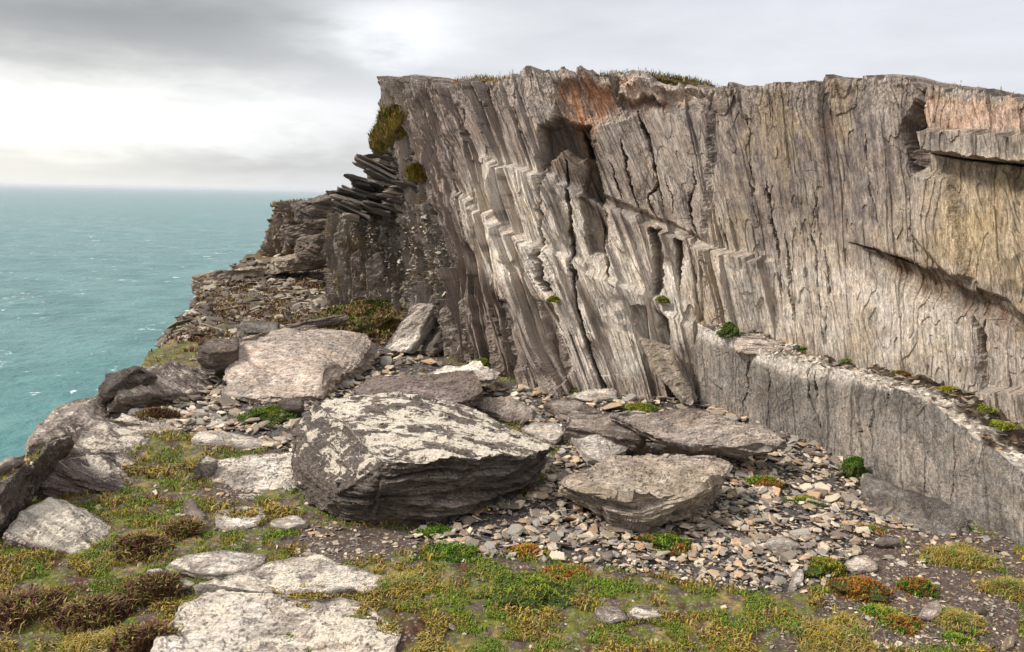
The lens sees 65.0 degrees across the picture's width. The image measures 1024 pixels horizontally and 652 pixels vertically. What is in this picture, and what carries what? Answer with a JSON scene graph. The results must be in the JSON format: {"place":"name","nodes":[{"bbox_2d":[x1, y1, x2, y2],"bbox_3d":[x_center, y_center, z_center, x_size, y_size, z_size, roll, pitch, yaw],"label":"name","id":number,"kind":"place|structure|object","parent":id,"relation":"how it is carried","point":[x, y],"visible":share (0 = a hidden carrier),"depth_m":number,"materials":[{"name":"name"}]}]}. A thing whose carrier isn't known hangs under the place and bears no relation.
{"place":"outdoors","nodes":[
{"label":"outdoors","id":0,"kind":"place"},
{"bbox_2d":[0,185,325,460],"bbox_3d":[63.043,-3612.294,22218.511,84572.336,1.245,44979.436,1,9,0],"label":"sea","id":1,"kind":"structure","parent":0,"point":[95,286],"depth_m":616.65,"materials":[{"name":"liquid"}]},
{"bbox_2d":[258,202,295,256],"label":"headland","id":2,"kind":"structure","parent":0,"point":[270,245],"depth_m":27.32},
{"bbox_2d":[321,190,473,364],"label":"cliff","id":3,"kind":"structure","parent":0,"point":[338,289],"depth_m":16.63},
{"bbox_2d":[280,218,327,243],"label":"outcrop","id":4,"kind":"object","parent":3,"relation":"on","point":[292,232],"visible":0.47,"depth_m":22.04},
{"bbox_2d":[290,193,337,220],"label":"outcrop","id":5,"kind":"object","parent":4,"relation":"on","point":[320,207],"visible":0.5,"depth_m":22.32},
{"bbox_2d":[294,234,325,264],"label":"outcrop","id":6,"kind":"object","parent":3,"relation":"on","point":[308,249],"visible":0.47,"depth_m":21.46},
{"bbox_2d":[325,153,416,225],"bbox_3d":[-2.581,-2.971,16.227,2.526,1.926,1.573,1,9,0],"label":"blade outcrop","id":7,"kind":"object","parent":3,"relation":"on","point":[355,199],"visible":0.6,"depth_m":16.05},
{"bbox_2d":[365,120,387,154],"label":"grass tuft","id":8,"kind":"object","parent":7,"relation":"on","point":[377,145],"visible":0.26,"depth_m":16.07,"materials":[{"name":"green plant"}]},
{"bbox_2d":[365,251,388,298],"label":"rock slab","id":9,"kind":"object","parent":3,"relation":"on","point":[375,263],"visible":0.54,"depth_m":17.10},
{"bbox_2d":[341,214,465,340],"bbox_3d":[-2.816,-1.444,17.815,1.711,2.269,9.883,-4,11,-27],"label":"rubble","id":10,"kind":"object","parent":3,"relation":"on","point":[389,234],"visible":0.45,"depth_m":15.60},
{"bbox_2d":[0,250,1023,651],"bbox_3d":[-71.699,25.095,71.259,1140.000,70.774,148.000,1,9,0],"label":"ground","id":11,"kind":"structure","parent":0,"point":[414,626],"depth_m":6.68,"materials":[{"name":"soil"}]},
{"bbox_2d":[0,455,25,474],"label":"rock slab","id":12,"kind":"object","parent":11,"relation":"on","point":[8,464],"visible":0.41,"depth_m":8.53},
{"bbox_2d":[0,435,74,536],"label":"rock ridge","id":13,"kind":"object","parent":11,"relation":"on","point":[20,488],"visible":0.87,"depth_m":7.17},
{"bbox_2d":[0,580,84,633],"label":"heather","id":14,"kind":"object","parent":11,"relation":"on","point":[20,607],"visible":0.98,"depth_m":5.79,"materials":[{"name":"brown plant"}]},
{"bbox_2d":[2,497,108,553],"bbox_3d":[-3.900,1.837,7.044,0.932,0.608,0.734,1,9,0],"label":"rock slab","id":15,"kind":"object","parent":11,"relation":"on","point":[51,524],"visible":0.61,"depth_m":6.86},
{"bbox_2d":[24,394,113,457],"bbox_3d":[-5.491,1.384,9.935,0.906,0.746,1.848,1,9,0],"label":"rock slab","id":16,"kind":"object","parent":11,"relation":"on","point":[66,419],"visible":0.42,"depth_m":9.84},
{"bbox_2d":[36,450,136,498],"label":"rock slab","id":17,"kind":"object","parent":11,"relation":"on","point":[72,472],"visible":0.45,"depth_m":8.04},
{"bbox_2d":[37,615,147,651],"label":"grass tuft","id":18,"kind":"object","parent":11,"relation":"on","point":[99,638],"visible":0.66,"depth_m":5.43,"materials":[{"name":"green plant"}]},
{"bbox_2d":[37,591,151,634],"bbox_3d":[-2.965,2.030,5.815,0.772,0.206,0.574,3,10,12],"label":"heather","id":19,"kind":"object","parent":11,"relation":"on","point":[96,610],"visible":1,"depth_m":5.71,"materials":[{"name":"brown plant"}]},
{"bbox_2d":[70,420,177,453],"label":"rock slab","id":20,"kind":"object","parent":11,"relation":"on","point":[109,436],"visible":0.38,"depth_m":9.35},
{"bbox_2d":[97,366,157,413],"bbox_3d":[-5.459,0.795,11.564,0.723,0.734,2.609,-3,10,-21],"label":"rock","id":21,"kind":"object","parent":11,"relation":"on","point":[112,384],"visible":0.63,"depth_m":10.58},
{"bbox_2d":[93,617,186,651],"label":"heather","id":22,"kind":"object","parent":11,"relation":"on","point":[141,637],"visible":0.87,"depth_m":5.30,"materials":[{"name":"brown plant"}]},
{"bbox_2d":[108,530,185,566],"bbox_3d":[-3.073,1.820,6.694,0.612,0.183,0.555,1,9,0],"label":"heather","id":23,"kind":"object","parent":11,"relation":"on","point":[143,543],"visible":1,"depth_m":6.67,"materials":[{"name":"brown plant"}]},
{"bbox_2d":[111,567,192,609],"bbox_3d":[-2.703,1.956,6.052,0.620,0.203,0.487,-2,10,-19],"label":"heather","id":24,"kind":"object","parent":11,"relation":"on","point":[145,590],"visible":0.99,"depth_m":5.99,"materials":[{"name":"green plant"}]},
{"bbox_2d":[100,362,212,418],"bbox_3d":[-5.009,0.973,11.558,0.993,0.861,2.506,1,9,0],"label":"rock slab","id":25,"kind":"object","parent":11,"relation":"on","point":[175,380],"visible":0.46,"depth_m":11.35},
{"bbox_2d":[132,406,195,423],"bbox_3d":[-4.592,1.148,10.401,1.013,0.221,0.902,6,11,29],"label":"heather","id":26,"kind":"object","parent":11,"relation":"on","point":[157,412],"visible":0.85,"depth_m":10.35,"materials":[{"name":"brown plant"}]},
{"bbox_2d":[146,568,194,591],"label":"rock slab","id":27,"kind":"object","parent":11,"relation":"on","point":[188,583],"visible":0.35,"depth_m":6.13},
{"bbox_2d":[114,406,231,426],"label":"rock slab","id":28,"kind":"object","parent":11,"relation":"on","point":[127,417],"visible":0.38,"depth_m":10.30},
{"bbox_2d":[155,514,210,541],"bbox_3d":[-2.889,1.765,7.030,0.431,0.158,0.494,-5,11,-34],"label":"heather","id":29,"kind":"object","parent":11,"relation":"on","point":[183,527],"visible":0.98,"depth_m":7.00,"materials":[{"name":"brown plant"}]},
{"bbox_2d":[183,498,205,519],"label":"rock","id":30,"kind":"object","parent":11,"relation":"on","point":[191,507],"visible":0.9,"depth_m":7.45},
{"bbox_2d":[192,455,217,480],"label":"rock","id":31,"kind":"object","parent":11,"relation":"on","point":[206,466],"visible":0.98,"depth_m":8.32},
{"bbox_2d":[165,550,267,579],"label":"rock slab","id":32,"kind":"object","parent":11,"relation":"on","point":[215,564],"visible":0.71,"depth_m":6.34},
{"bbox_2d":[196,337,239,371],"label":"rock","id":33,"kind":"object","parent":11,"relation":"on","point":[216,354],"visible":0.95,"depth_m":12.17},
{"bbox_2d":[190,266,263,295],"bbox_3d":[-8.171,-1.262,23.096,2.148,0.922,1.246,1,9,0],"label":"outcrop","id":34,"kind":"object","parent":11,"relation":"on","point":[200,281],"visible":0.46,"depth_m":22.67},
{"bbox_2d":[191,430,280,448],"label":"rock slab","id":35,"kind":"object","parent":11,"relation":"on","point":[209,438],"visible":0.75,"depth_m":9.47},
{"bbox_2d":[215,506,264,531],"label":"rock slab","id":36,"kind":"object","parent":11,"relation":"on","point":[238,524],"visible":0.72,"depth_m":7.24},
{"bbox_2d":[154,257,337,347],"bbox_3d":[-6.414,-0.467,21.020,5.813,1.900,10.809,1,9,0],"label":"rubble","id":37,"kind":"object","parent":11,"relation":"on","point":[317,303],"visible":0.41,"depth_m":19.42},
{"bbox_2d":[205,451,295,509],"bbox_3d":[-2.561,1.639,8.150,1.053,0.273,1.461,-3,10,-24],"label":"rock slab","id":38,"kind":"object","parent":11,"relation":"on","point":[261,472],"visible":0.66,"depth_m":8.34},
{"bbox_2d":[235,321,279,337],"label":"rock","id":39,"kind":"object","parent":11,"relation":"on","point":[246,328],"visible":0.58,"depth_m":14.44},
{"bbox_2d":[224,404,300,427],"bbox_3d":[-3.241,1.162,10.589,1.354,0.209,1.210,-8,13,-44],"label":"moss cushion","id":40,"kind":"object","parent":11,"relation":"on","point":[271,413],"visible":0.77,"depth_m":10.49,"materials":[{"name":"green plant"}]},
{"bbox_2d":[149,257,398,356],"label":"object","id":41,"kind":"structure","parent":11,"relation":"on","point":[273,311],"depth_m":18.35,"materials":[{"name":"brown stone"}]},
{"bbox_2d":[150,589,400,651],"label":"rock slab","id":42,"kind":"object","parent":11,"relation":"on","point":[222,620],"visible":0.92,"depth_m":5.48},
{"bbox_2d":[270,515,307,530],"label":"rock slab","id":43,"kind":"object","parent":11,"relation":"on","point":[295,522],"visible":0.89,"depth_m":7.23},
{"bbox_2d":[278,398,303,415],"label":"rock","id":44,"kind":"object","parent":11,"relation":"on","point":[293,405],"visible":0.86,"depth_m":10.63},
{"bbox_2d":[193,554,389,598],"bbox_3d":[-1.649,1.992,6.216,1.503,0.289,0.521,1,9,0],"label":"rock slab","id":45,"kind":"object","parent":11,"relation":"on","point":[293,573],"visible":0.67,"depth_m":6.16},
{"bbox_2d":[221,327,375,405],"bbox_3d":[-3.412,0.633,12.930,2.144,0.979,3.452,1,9,0],"label":"rock slab","id":46,"kind":"object","parent":11,"relation":"on","point":[272,367],"visible":0.84,"depth_m":12.19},
{"bbox_2d":[269,253,327,274],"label":"outcrop","id":47,"kind":"object","parent":11,"relation":"on","point":[283,264],"visible":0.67,"depth_m":22.84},
{"bbox_2d":[282,316,337,327],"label":"rock slab","id":48,"kind":"object","parent":11,"relation":"on","point":[325,322],"visible":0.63,"depth_m":14.88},
{"bbox_2d":[308,315,348,327],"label":"rock slab","id":49,"kind":"object","parent":11,"relation":"on","point":[342,319],"visible":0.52,"depth_m":15.21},
{"bbox_2d":[333,229,345,276],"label":"rock slab","id":50,"kind":"object","parent":11,"relation":"on","point":[339,257],"visible":0.24,"depth_m":18.03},
{"bbox_2d":[282,298,403,337],"bbox_3d":[-3.061,-0.294,17.169,4.293,0.639,3.580,1,9,0],"label":"mossy mound","id":51,"kind":"object","parent":11,"relation":"on","point":[369,316],"visible":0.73,"depth_m":16.68,"materials":[{"name":"green plant"}]},
{"bbox_2d":[351,250,365,302],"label":"rock slab","id":52,"kind":"object","parent":11,"relation":"on","point":[358,293],"visible":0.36,"depth_m":17.67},
{"bbox_2d":[357,566,456,606],"bbox_3d":[-0.773,1.953,6.087,0.752,0.113,0.574,-5,11,-33],"label":"grass tuft","id":53,"kind":"object","parent":11,"relation":"on","point":[404,579],"visible":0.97,"depth_m":6.06,"materials":[{"name":"green plant"}]},
{"bbox_2d":[384,303,436,353],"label":"rock slab","id":54,"kind":"object","parent":11,"relation":"on","point":[413,330],"visible":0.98,"depth_m":14.91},
{"bbox_2d":[352,370,483,407],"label":"rock slab","id":55,"kind":"object","parent":11,"relation":"on","point":[463,388],"visible":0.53,"depth_m":10.64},
{"bbox_2d":[291,391,555,524],"bbox_3d":[-0.916,1.226,8.832,2.771,0.980,3.687,1,9,0],"label":"boulder","id":56,"kind":"object","parent":11,"relation":"on","point":[405,458],"visible":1,"depth_m":7.57,"materials":[{"name":"stone"}]},
{"bbox_2d":[421,328,443,355],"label":"rock slab","id":57,"kind":"object","parent":11,"relation":"on","point":[433,345],"visible":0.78,"depth_m":14.80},
{"bbox_2d":[405,523,464,539],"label":"moss cushion","id":58,"kind":"object","parent":11,"relation":"on","point":[437,528],"visible":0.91,"depth_m":7.12,"materials":[{"name":"green plant"}]},
{"bbox_2d":[391,538,490,570],"bbox_3d":[-0.553,1.887,6.712,0.912,0.090,0.628,1,9,0],"label":"moss cushion","id":59,"kind":"object","parent":11,"relation":"on","point":[453,552],"visible":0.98,"depth_m":6.69,"materials":[{"name":"green plant"}]},
{"bbox_2d":[439,305,458,357],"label":"rock slab","id":60,"kind":"object","parent":11,"relation":"on","point":[448,325],"visible":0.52,"depth_m":14.69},
{"bbox_2d":[427,361,499,387],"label":"rock slab","id":61,"kind":"object","parent":11,"relation":"on","point":[487,377],"visible":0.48,"depth_m":12.36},
{"bbox_2d":[458,298,472,362],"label":"rock slab","id":62,"kind":"object","parent":11,"relation":"on","point":[463,310],"visible":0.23,"depth_m":14.13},
{"bbox_2d":[485,314,505,376],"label":"rock slab","id":63,"kind":"object","parent":11,"relation":"on","point":[496,362],"visible":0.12,"depth_m":13.35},
{"bbox_2d":[0,319,1022,651],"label":"scree","id":64,"kind":"structure","parent":11,"relation":"on","point":[768,503],"depth_m":7.34,"materials":[{"name":"gravel"}]},
{"bbox_2d":[474,397,536,424],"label":"rock slab","id":65,"kind":"object","parent":64,"relation":"on","point":[509,410],"visible":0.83,"depth_m":10.71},
{"bbox_2d":[505,524,524,536],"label":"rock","id":66,"kind":"object","parent":64,"relation":"on","point":[517,529],"visible":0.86,"depth_m":7.10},
{"bbox_2d":[554,320,571,374],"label":"rock slab","id":67,"kind":"object","parent":64,"relation":"on","point":[565,358],"visible":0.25,"depth_m":12.55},
{"bbox_2d":[543,400,602,416],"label":"rock slab","id":68,"kind":"object","parent":64,"relation":"on","point":[557,407],"visible":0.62,"depth_m":10.96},
{"bbox_2d":[763,538,798,552],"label":"stone","id":69,"kind":"object","parent":64,"relation":"on","point":[771,544],"visible":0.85,"depth_m":6.85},
{"bbox_2d":[918,600,941,621],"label":"stone","id":70,"kind":"object","parent":64,"relation":"on","point":[928,612],"visible":0.91,"depth_m":5.81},
{"bbox_2d":[0,346,1023,651],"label":"grass","id":71,"kind":"structure","parent":11,"relation":"on","point":[526,622],"depth_m":6.11,"materials":[{"name":"green plant"}]},
{"bbox_2d":[474,570,577,619],"bbox_3d":[0.138,1.997,6.050,1.084,0.140,1.033,-8,13,-42],"label":"moss cushion","id":72,"kind":"object","parent":11,"relation":"on","point":[527,589],"visible":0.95,"depth_m":6.01,"materials":[{"name":"green plant"}]},
{"bbox_2d":[502,542,549,563],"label":"moss cushion","id":73,"kind":"object","parent":11,"relation":"on","point":[523,550],"visible":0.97,"depth_m":6.73,"materials":[{"name":"orange plant"}]},
{"bbox_2d":[522,422,563,445],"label":"rock slab","id":74,"kind":"object","parent":11,"relation":"on","point":[551,434],"visible":0.91,"depth_m":9.88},
{"bbox_2d":[523,560,608,582],"bbox_3d":[0.465,1.963,6.465,0.637,0.081,0.497,-4,11,-30],"label":"moss cushion","id":75,"kind":"object","parent":11,"relation":"on","point":[569,569],"visible":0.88,"depth_m":6.43,"materials":[{"name":"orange plant"}]},
{"bbox_2d":[568,389,616,402],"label":"rock slab","id":76,"kind":"object","parent":11,"relation":"on","point":[602,395],"visible":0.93,"depth_m":11.82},
{"bbox_2d":[570,434,627,464],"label":"rock slab","id":77,"kind":"object","parent":11,"relation":"on","point":[593,449],"visible":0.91,"depth_m":9.11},
{"bbox_2d":[563,411,646,450],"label":"rock slab","id":78,"kind":"object","parent":11,"relation":"on","point":[590,423],"visible":0.74,"depth_m":9.25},
{"bbox_2d":[608,408,786,457],"bbox_3d":[2.048,1.202,8.986,1.887,0.414,1.054,1,9,0],"label":"rock slab","id":79,"kind":"object","parent":78,"relation":"on","point":[693,430],"visible":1,"depth_m":8.77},
{"bbox_2d":[594,605,627,624],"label":"rock","id":80,"kind":"object","parent":11,"relation":"on","point":[610,614],"visible":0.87,"depth_m":5.71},
{"bbox_2d":[616,402,664,411],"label":"moss cushion","id":81,"kind":"object","parent":11,"relation":"on","point":[644,407],"visible":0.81,"depth_m":11.22,"materials":[{"name":"green plant"}]},
{"bbox_2d":[626,605,661,622],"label":"rock","id":82,"kind":"object","parent":11,"relation":"on","point":[636,612],"visible":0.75,"depth_m":5.76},
{"bbox_2d":[557,453,732,532],"bbox_3d":[1.305,1.574,7.585,1.773,0.627,1.297,1,9,0],"label":"rock slab","id":83,"kind":"object","parent":11,"relation":"on","point":[643,493],"visible":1,"depth_m":7.35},
{"bbox_2d":[618,530,707,565],"bbox_3d":[1.381,1.859,6.925,0.670,0.144,0.706,-4,11,-29],"label":"moss cushion","id":84,"kind":"object","parent":11,"relation":"on","point":[675,544],"visible":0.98,"depth_m":6.87,"materials":[{"name":"green plant"}]},
{"bbox_2d":[639,337,696,404],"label":"rock slab","id":85,"kind":"object","parent":11,"relation":"on","point":[664,362],"visible":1,"depth_m":11.58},
{"bbox_2d":[728,474,793,490],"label":"moss cushion","id":86,"kind":"object","parent":11,"relation":"on","point":[764,480],"visible":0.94,"depth_m":8.37,"materials":[{"name":"green plant"}]},
{"bbox_2d":[788,568,804,591],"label":"stone","id":87,"kind":"object","parent":11,"relation":"on","point":[798,576],"visible":0.96,"depth_m":6.32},
{"bbox_2d":[783,494,827,508],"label":"moss cushion","id":88,"kind":"object","parent":11,"relation":"on","point":[801,498],"visible":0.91,"depth_m":8.00,"materials":[{"name":"green plant"}]},
{"bbox_2d":[801,555,854,578],"bbox_3d":[2.534,1.947,6.552,0.563,0.150,0.373,1,9,0],"label":"moss cushion","id":89,"kind":"object","parent":11,"relation":"on","point":[820,566],"visible":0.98,"depth_m":6.47,"materials":[{"name":"green plant"}]},
{"bbox_2d":[767,602,892,651],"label":"grass tuft","id":90,"kind":"object","parent":11,"relation":"on","point":[847,631],"visible":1,"depth_m":5.51,"materials":[{"name":"green plant"}]},
{"bbox_2d":[833,455,869,481],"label":"moss cushion","id":91,"kind":"object","parent":11,"relation":"on","point":[852,466],"visible":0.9,"depth_m":8.70,"materials":[{"name":"green plant"}]},
{"bbox_2d":[694,323,1023,544],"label":"rock ledge","id":92,"kind":"object","parent":11,"relation":"on","point":[908,438],"visible":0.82,"depth_m":8.74,"materials":[{"name":"stone"}]},
{"bbox_2d":[716,321,741,337],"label":"moss cushion","id":93,"kind":"object","parent":92,"relation":"on","point":[730,329],"visible":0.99,"depth_m":11.23,"materials":[{"name":"green plant"}]},
{"bbox_2d":[734,336,779,354],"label":"rock","id":94,"kind":"object","parent":92,"relation":"on","point":[749,344],"visible":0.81,"depth_m":10.90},
{"bbox_2d":[700,319,1023,463],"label":"rubble","id":95,"kind":"object","parent":92,"relation":"on","point":[962,405],"visible":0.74,"depth_m":9.10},
{"bbox_2d":[988,419,1022,431],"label":"moss cushion","id":96,"kind":"object","parent":92,"relation":"on","point":[1001,425],"visible":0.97,"depth_m":8.00,"materials":[{"name":"green plant"}]},
{"bbox_2d":[845,555,876,574],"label":"stone","id":97,"kind":"object","parent":11,"relation":"on","point":[862,564],"visible":0.99,"depth_m":6.58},
{"bbox_2d":[815,574,908,610],"bbox_3d":[2.663,2.001,6.223,0.714,0.150,0.519,8,12,38],"label":"moss cushion","id":98,"kind":"object","parent":11,"relation":"on","point":[860,588],"visible":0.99,"depth_m":6.12,"materials":[{"name":"orange plant"}]},
{"bbox_2d":[851,520,894,536],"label":"moss cushion","id":99,"kind":"object","parent":11,"relation":"on","point":[877,529],"visible":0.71,"depth_m":7.34,"materials":[{"name":"green plant"}]},
{"bbox_2d":[852,602,911,619],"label":"moss cushion","id":100,"kind":"object","parent":11,"relation":"on","point":[874,609],"visible":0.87,"depth_m":5.91,"materials":[{"name":"green plant"}]},
{"bbox_2d":[874,537,901,547],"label":"stone","id":101,"kind":"object","parent":11,"relation":"on","point":[884,542],"visible":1,"depth_m":7.03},
{"bbox_2d":[866,608,934,640],"bbox_3d":[2.774,2.108,5.748,0.437,0.077,0.429,10,13,44],"label":"moss cushion","id":102,"kind":"object","parent":11,"relation":"on","point":[903,622],"visible":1,"depth_m":5.71,"materials":[{"name":"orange plant"}]},
{"bbox_2d":[860,473,970,537],"bbox_3d":[3.881,1.764,7.817,0.740,0.379,1.205,-5,11,-34],"label":"rock","id":103,"kind":"object","parent":11,"relation":"on","point":[921,512],"visible":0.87,"depth_m":7.65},
{"bbox_2d":[891,576,943,599],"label":"moss cushion","id":104,"kind":"object","parent":11,"relation":"on","point":[921,587],"visible":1,"depth_m":6.21,"materials":[{"name":"green plant"}]},
{"bbox_2d":[929,627,981,647],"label":"moss cushion","id":105,"kind":"object","parent":11,"relation":"on","point":[949,636],"visible":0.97,"depth_m":5.54,"materials":[{"name":"green plant"}]},
{"bbox_2d":[900,538,1023,578],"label":"grass tuft","id":106,"kind":"object","parent":11,"relation":"on","point":[958,555],"visible":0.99,"depth_m":6.76,"materials":[{"name":"green plant"}]},
{"bbox_2d":[930,605,1005,639],"bbox_3d":[3.230,2.101,5.745,0.569,0.113,0.416,4,10,19],"label":"grass tuft","id":107,"kind":"object","parent":11,"relation":"on","point":[962,621],"visible":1,"depth_m":5.72,"materials":[{"name":"green plant"}]},
{"bbox_2d":[955,574,1023,605],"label":"grass tuft","id":108,"kind":"object","parent":11,"relation":"on","point":[1009,588],"visible":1,"depth_m":6.23,"materials":[{"name":"green plant"}]},
{"bbox_2d":[1001,635,1014,650],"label":"stone","id":109,"kind":"object","parent":11,"relation":"on","point":[1008,642],"visible":1,"depth_m":5.47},
{"bbox_2d":[0,0,1023,190],"label":"sky","id":110,"kind":"structure","parent":0,"point":[187,94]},
{"bbox_2d":[376,65,1023,428],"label":"cliff","id":111,"kind":"structure","parent":0,"point":[866,221],"depth_m":11.72,"materials":[{"name":"stone"}]},
{"bbox_2d":[371,103,408,147],"bbox_3d":[-2.281,-3.956,15.882,1.036,0.914,0.992,1,9,0],"label":"grass tuft","id":112,"kind":"object","parent":111,"relation":"attached to","point":[389,124],"visible":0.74,"depth_m":15.65,"materials":[{"name":"green plant"}]},
{"bbox_2d":[360,146,425,226],"bbox_3d":[-2.254,-3.250,17.115,1.861,2.408,4.123,-7,13,-41],"label":"outcrop","id":113,"kind":"object","parent":111,"relation":"attached to","point":[379,220],"visible":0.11,"depth_m":16.16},
{"bbox_2d":[403,161,426,181],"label":"grass tuft","id":114,"kind":"object","parent":111,"relation":"on","point":[413,172],"visible":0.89,"depth_m":15.30,"materials":[{"name":"green plant"}]},
{"bbox_2d":[452,70,519,84],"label":"turf","id":115,"kind":"structure","parent":111,"relation":"on","point":[489,78],"depth_m":13.53,"materials":[{"name":"green plant"}]},
{"bbox_2d":[596,67,721,87],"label":"turf","id":116,"kind":"structure","parent":111,"relation":"on","point":[675,80],"depth_m":12.50,"materials":[{"name":"green plant"}]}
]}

